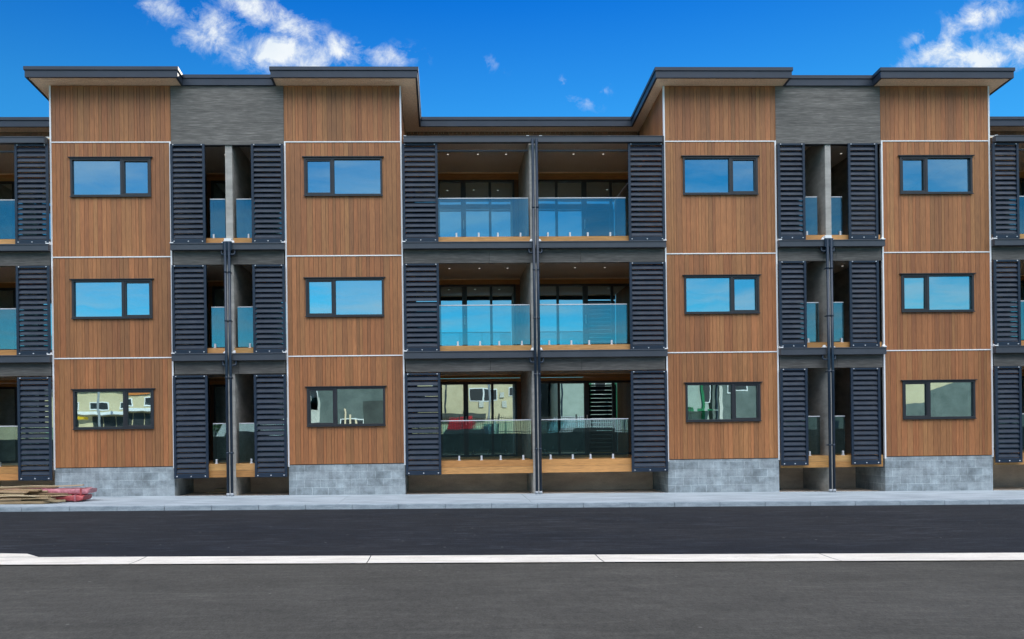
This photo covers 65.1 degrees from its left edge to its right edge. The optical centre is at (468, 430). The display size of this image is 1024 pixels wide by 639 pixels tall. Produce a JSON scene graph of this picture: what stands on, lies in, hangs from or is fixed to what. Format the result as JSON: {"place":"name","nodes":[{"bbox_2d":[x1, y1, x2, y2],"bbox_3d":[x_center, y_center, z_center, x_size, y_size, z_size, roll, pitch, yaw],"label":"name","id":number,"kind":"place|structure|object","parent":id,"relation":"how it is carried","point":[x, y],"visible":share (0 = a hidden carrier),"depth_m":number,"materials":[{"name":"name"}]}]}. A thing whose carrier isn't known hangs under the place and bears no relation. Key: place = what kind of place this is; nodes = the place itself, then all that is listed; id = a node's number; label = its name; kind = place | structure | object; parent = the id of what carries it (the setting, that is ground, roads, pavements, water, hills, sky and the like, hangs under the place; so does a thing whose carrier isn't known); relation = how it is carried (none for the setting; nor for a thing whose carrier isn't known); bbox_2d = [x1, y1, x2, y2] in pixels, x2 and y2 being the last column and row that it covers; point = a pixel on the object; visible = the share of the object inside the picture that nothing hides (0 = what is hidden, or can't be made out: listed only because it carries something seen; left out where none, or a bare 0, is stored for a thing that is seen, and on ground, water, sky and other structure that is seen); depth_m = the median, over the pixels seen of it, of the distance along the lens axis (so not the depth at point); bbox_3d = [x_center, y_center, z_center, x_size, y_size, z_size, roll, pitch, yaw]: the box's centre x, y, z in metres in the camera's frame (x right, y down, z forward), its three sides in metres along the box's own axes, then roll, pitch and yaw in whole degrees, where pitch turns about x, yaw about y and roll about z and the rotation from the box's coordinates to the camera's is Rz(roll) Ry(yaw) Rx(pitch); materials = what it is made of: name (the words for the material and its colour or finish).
{"place":"outdoors","nodes":[
{"label":"outdoors","id":0,"kind":"place"},
{"bbox_2d":[209,488,226,493],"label":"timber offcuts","id":1,"kind":"object","parent":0,"point":[219,490],"visible":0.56,"depth_m":20.55,"materials":[{"name":"brown wood"}]},
{"bbox_2d":[0,560,1023,638],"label":"road","id":2,"kind":"structure","parent":0,"point":[947,599],"depth_m":7.91,"materials":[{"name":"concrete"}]},
{"bbox_2d":[0,504,1023,560],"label":"forecourt","id":3,"kind":"structure","parent":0,"point":[987,528],"depth_m":13.31,"materials":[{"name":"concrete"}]},
{"bbox_2d":[0,553,36,556],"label":"vehicle crossing","id":4,"kind":"object","parent":3,"relation":"on","point":[13,555],"visible":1,"depth_m":10.85,"materials":[{"name":"concrete"}]},
{"bbox_2d":[0,553,1023,564],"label":"drainage channel","id":5,"kind":"object","parent":3,"relation":"on","point":[508,558],"visible":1,"depth_m":10.44,"materials":[{"name":"concrete"}]},
{"bbox_2d":[0,490,1023,505],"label":"footpath","id":6,"kind":"structure","parent":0,"point":[527,498],"depth_m":18.66,"materials":[{"name":"concrete"}]},
{"bbox_2d":[0,501,50,503],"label":"timber board","id":7,"kind":"object","parent":6,"relation":"on","point":[28,502],"visible":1,"depth_m":17.64,"materials":[{"name":"brown wood"}]},
{"bbox_2d":[0,498,23,500],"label":"timber board","id":8,"kind":"object","parent":7,"relation":"on","point":[11,500],"visible":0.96,"depth_m":17.69,"materials":[{"name":"brown wood"}]},
{"bbox_2d":[0,498,52,499],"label":"timber board","id":9,"kind":"object","parent":8,"relation":"on","point":[26,498],"visible":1,"depth_m":17.62,"materials":[{"name":"brown wood"}]},
{"bbox_2d":[0,500,65,501],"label":"timber board","id":10,"kind":"object","parent":7,"relation":"on","point":[39,500],"visible":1,"depth_m":17.72,"materials":[{"name":"brown wood"}]},
{"bbox_2d":[52,494,91,501],"bbox_3d":[-9.850,1.543,18.384,2.222,0.161,0.626,-1,0,-2],"label":"wrapped bundle","id":11,"kind":"object","parent":6,"relation":"on","point":[76,497],"visible":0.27,"depth_m":18.12,"materials":[{"name":"plastic"}]},
{"bbox_2d":[0,487,96,494],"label":"wrapped bundle","id":12,"kind":"object","parent":11,"relation":"on","point":[76,490],"visible":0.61,"depth_m":18.20,"materials":[{"name":"plastic"}]},
{"bbox_2d":[0,486,58,488],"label":"timber board","id":13,"kind":"object","parent":12,"relation":"on","point":[29,487],"visible":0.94,"depth_m":18.25,"materials":[{"name":"beige wood"}]},
{"bbox_2d":[0,484,83,487],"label":"timber board","id":14,"kind":"object","parent":13,"relation":"on","point":[40,486],"visible":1,"depth_m":18.38,"materials":[{"name":"beige wood"}]},
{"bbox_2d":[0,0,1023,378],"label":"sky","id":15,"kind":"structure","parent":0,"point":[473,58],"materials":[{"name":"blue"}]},
{"bbox_2d":[180,487,1023,495],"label":"bare soil","id":16,"kind":"structure","parent":0,"point":[556,491],"depth_m":20.88,"materials":[{"name":"brown soil"}]},
{"bbox_3d":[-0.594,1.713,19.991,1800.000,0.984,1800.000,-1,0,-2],"label":"ground","id":17,"kind":"structure","parent":0,"visible":0},
{"bbox_2d":[0,66,1023,495],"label":"apartment building","id":18,"kind":"structure","parent":17,"relation":"on","point":[312,280],"depth_m":20.18,"materials":[{"name":"wood"}]},
{"bbox_2d":[0,181,50,238],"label":"sliding door","id":19,"kind":"structure","parent":18,"relation":"in","point":[7,188],"depth_m":22.49,"materials":[{"name":"metal"}]},
{"bbox_2d":[0,287,51,349],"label":"sliding door","id":20,"kind":"structure","parent":18,"relation":"in","point":[7,295],"depth_m":22.49,"materials":[{"name":"glass"}]},
{"bbox_2d":[0,386,53,462],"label":"sliding door","id":21,"kind":"structure","parent":18,"relation":"in","point":[8,395],"depth_m":22.49,"materials":[{"name":"metal"}]},
{"bbox_2d":[68,156,152,196],"bbox_3d":[-8.822,-6.246,19.763,2.050,0.987,0.155,-1,0,-2],"label":"window","id":22,"kind":"structure","parent":18,"relation":"in","point":[108,176],"depth_m":19.76,"materials":[{"name":"glass"}]},
{"bbox_2d":[69,278,153,318],"bbox_3d":[-8.784,-3.246,19.763,2.050,0.987,0.155,-1,0,-2],"label":"window","id":23,"kind":"structure","parent":18,"relation":"in","point":[118,298],"depth_m":19.76,"materials":[{"name":"glass"}]},
{"bbox_2d":[70,388,155,429],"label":"window","id":24,"kind":"structure","parent":18,"relation":"in","point":[121,408],"depth_m":19.76,"materials":[{"name":"glass"}]},
{"bbox_2d":[205,178,225,237],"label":"sliding door","id":25,"kind":"structure","parent":18,"relation":"in","point":[218,191],"depth_m":22.68,"materials":[{"name":"glass"}]},
{"bbox_2d":[208,381,225,459],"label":"sliding door","id":26,"kind":"structure","parent":18,"relation":"in","point":[219,390],"depth_m":22.68,"materials":[{"name":"glass"}]},
{"bbox_2d":[211,286,224,347],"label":"sliding door","id":27,"kind":"structure","parent":18,"relation":"in","point":[217,291],"depth_m":22.68,"materials":[{"name":"glass"}]},
{"bbox_2d":[261,182,284,235],"bbox_3d":[-5.328,-5.938,22.744,1.100,2.311,0.110,-1,0,-2],"label":"sliding door","id":28,"kind":"structure","parent":18,"relation":"in","point":[261,182],"depth_m":22.72,"materials":[{"name":"metal"}]},
{"bbox_2d":[262,286,286,364],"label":"sliding door","id":29,"kind":"structure","parent":18,"relation":"in","point":[285,286],"depth_m":22.72,"materials":[{"name":"glass"}]},
{"bbox_2d":[263,384,287,458],"bbox_3d":[-5.257,-0.258,22.744,1.100,2.131,0.110,-1,0,-2],"label":"sliding door","id":30,"kind":"structure","parent":18,"relation":"in","point":[286,384],"depth_m":22.72,"materials":[{"name":"metal"}]},
{"bbox_2d":[302,156,383,195],"bbox_3d":[-3.123,-6.318,19.938,2.025,0.987,0.155,-1,0,-2],"label":"window","id":31,"kind":"structure","parent":18,"relation":"in","point":[323,175],"depth_m":19.94,"materials":[{"name":"glass"}]},
{"bbox_2d":[303,277,384,316],"bbox_3d":[-3.085,-3.318,19.938,2.025,0.987,0.155,-1,0,-2],"label":"window","id":32,"kind":"structure","parent":18,"relation":"in","point":[325,296],"depth_m":19.93,"materials":[{"name":"glass"}]},
{"bbox_2d":[305,386,385,426],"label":"window","id":33,"kind":"structure","parent":18,"relation":"in","point":[327,406],"depth_m":19.94,"materials":[{"name":"glass"}]},
{"bbox_2d":[406,180,514,236],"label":"sliding door","id":34,"kind":"structure","parent":18,"relation":"in","point":[463,217],"depth_m":22.90,"materials":[{"name":"glass"}]},
{"bbox_2d":[408,284,515,345],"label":"sliding door","id":35,"kind":"structure","parent":18,"relation":"in","point":[468,325],"depth_m":22.90,"materials":[{"name":"glass"}]},
{"bbox_2d":[409,380,517,456],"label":"sliding door","id":36,"kind":"structure","parent":18,"relation":"in","point":[459,400],"depth_m":22.90,"materials":[{"name":"glass"}]},
{"bbox_2d":[538,179,632,235],"bbox_3d":[3.218,-6.045,22.992,3.000,2.311,0.140,-1,0,-2],"label":"sliding door","id":37,"kind":"structure","parent":18,"relation":"in","point":[558,217],"depth_m":23.00,"materials":[{"name":"glass"}]},
{"bbox_2d":[540,283,634,344],"bbox_3d":[3.254,-3.191,22.992,3.000,2.041,0.140,-1,0,-2],"label":"sliding door","id":38,"kind":"structure","parent":18,"relation":"in","point":[559,324],"depth_m":23.00,"materials":[{"name":"glass"}]},
{"bbox_2d":[541,380,635,455],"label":"sliding door","id":39,"kind":"structure","parent":18,"relation":"in","point":[599,400],"depth_m":23.00,"materials":[{"name":"glass"}]},
{"bbox_2d":[681,155,759,194],"bbox_3d":[6.341,-6.437,20.230,1.997,0.987,0.155,-1,0,-2],"label":"window","id":40,"kind":"structure","parent":18,"relation":"in","point":[702,174],"depth_m":20.23,"materials":[{"name":"glass"}]},
{"bbox_2d":[682,274,760,313],"bbox_3d":[6.379,-3.437,20.230,1.997,0.987,0.155,-1,0,-2],"label":"window","id":41,"kind":"structure","parent":18,"relation":"in","point":[719,293],"depth_m":20.23,"materials":[{"name":"glass"}]},
{"bbox_2d":[684,382,761,421],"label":"window","id":42,"kind":"structure","parent":18,"relation":"in","point":[705,401],"depth_m":20.23,"materials":[{"name":"glass"}]},
{"bbox_2d":[898,155,974,193],"bbox_3d":[11.881,-6.507,20.401,1.970,0.987,0.155,-1,0,-2],"label":"window","id":43,"kind":"structure","parent":18,"relation":"in","point":[919,174],"depth_m":20.40,"materials":[{"name":"glass"}]},
{"bbox_2d":[900,273,975,311],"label":"window","id":44,"kind":"structure","parent":18,"relation":"in","point":[920,292],"depth_m":20.40,"materials":[{"name":"glass"}]},
{"bbox_2d":[900,379,977,419],"bbox_3d":[11.953,-0.795,20.401,1.970,1.002,0.155,-1,0,-2],"label":"window","id":45,"kind":"structure","parent":18,"relation":"in","point":[921,399],"depth_m":20.40,"materials":[{"name":"glass"}]},
{"bbox_2d":[990,178,1023,233],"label":"sliding door","id":46,"kind":"structure","parent":18,"relation":"in","point":[1021,180],"depth_m":23.40,"materials":[{"name":"metal"}]},
{"bbox_2d":[992,281,1023,340],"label":"sliding door","id":47,"kind":"structure","parent":18,"relation":"in","point":[1021,282],"depth_m":23.40,"materials":[{"name":"glass"}]},
{"bbox_2d":[993,376,1023,449],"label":"sliding door","id":48,"kind":"structure","parent":18,"relation":"in","point":[993,376],"depth_m":23.40,"materials":[{"name":"metal"}]},
{"bbox_2d":[0,499,1023,511],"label":"kerb","id":49,"kind":"structure","parent":17,"relation":"on","point":[493,505],"depth_m":17.35,"materials":[{"name":"concrete"}]},
{"bbox_3d":[-10.764,1.602,17.956,3.349,0.065,0.200,-1,0,-2],"label":"timber board","id":50,"kind":"object","parent":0,"visible":0},
{"bbox_2d":[24,498,55,499],"bbox_3d":[-10.798,1.546,17.895,3.079,0.065,0.200,-1,0,-1],"label":"timber board","id":51,"kind":"object","parent":50,"relation":"on","point":[41,499],"visible":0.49,"depth_m":17.82,"materials":[{"name":"brown wood"}]},
{"bbox_2d":[0,495,51,497],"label":"timber board","id":52,"kind":"object","parent":51,"relation":"on","point":[44,496],"visible":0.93,"depth_m":17.74,"materials":[{"name":"beige wood"}]},
{"bbox_2d":[0,493,26,495],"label":"timber board","id":53,"kind":"object","parent":52,"relation":"on","point":[3,494],"visible":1,"depth_m":17.77,"materials":[{"name":"beige wood"}]},
{"bbox_2d":[0,491,28,492],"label":"timber board","id":54,"kind":"object","parent":53,"relation":"on","point":[14,492],"visible":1,"depth_m":17.85,"materials":[{"name":"beige wood"}]},
{"bbox_2d":[0,489,41,491],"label":"timber board","id":55,"kind":"object","parent":54,"relation":"on","point":[36,490],"visible":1,"depth_m":17.94,"materials":[{"name":"beige wood"}]},
{"bbox_2d":[0,495,38,496],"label":"timber board","id":56,"kind":"object","parent":52,"relation":"on","point":[21,495],"visible":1,"depth_m":17.66,"materials":[{"name":"beige wood"}]},
{"bbox_3d":[-10.967,1.490,18.010,2.750,0.065,0.180,-1,0,-3],"label":"timber board","id":57,"kind":"object","parent":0,"visible":0},
{"bbox_2d":[26,493,67,494],"bbox_3d":[-10.605,1.438,18.081,3.079,0.046,0.170,-1,0,0],"label":"timber board","id":58,"kind":"object","parent":57,"relation":"on","point":[46,493],"visible":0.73,"depth_m":18.00,"materials":[{"name":"brown wood"}]}
]}

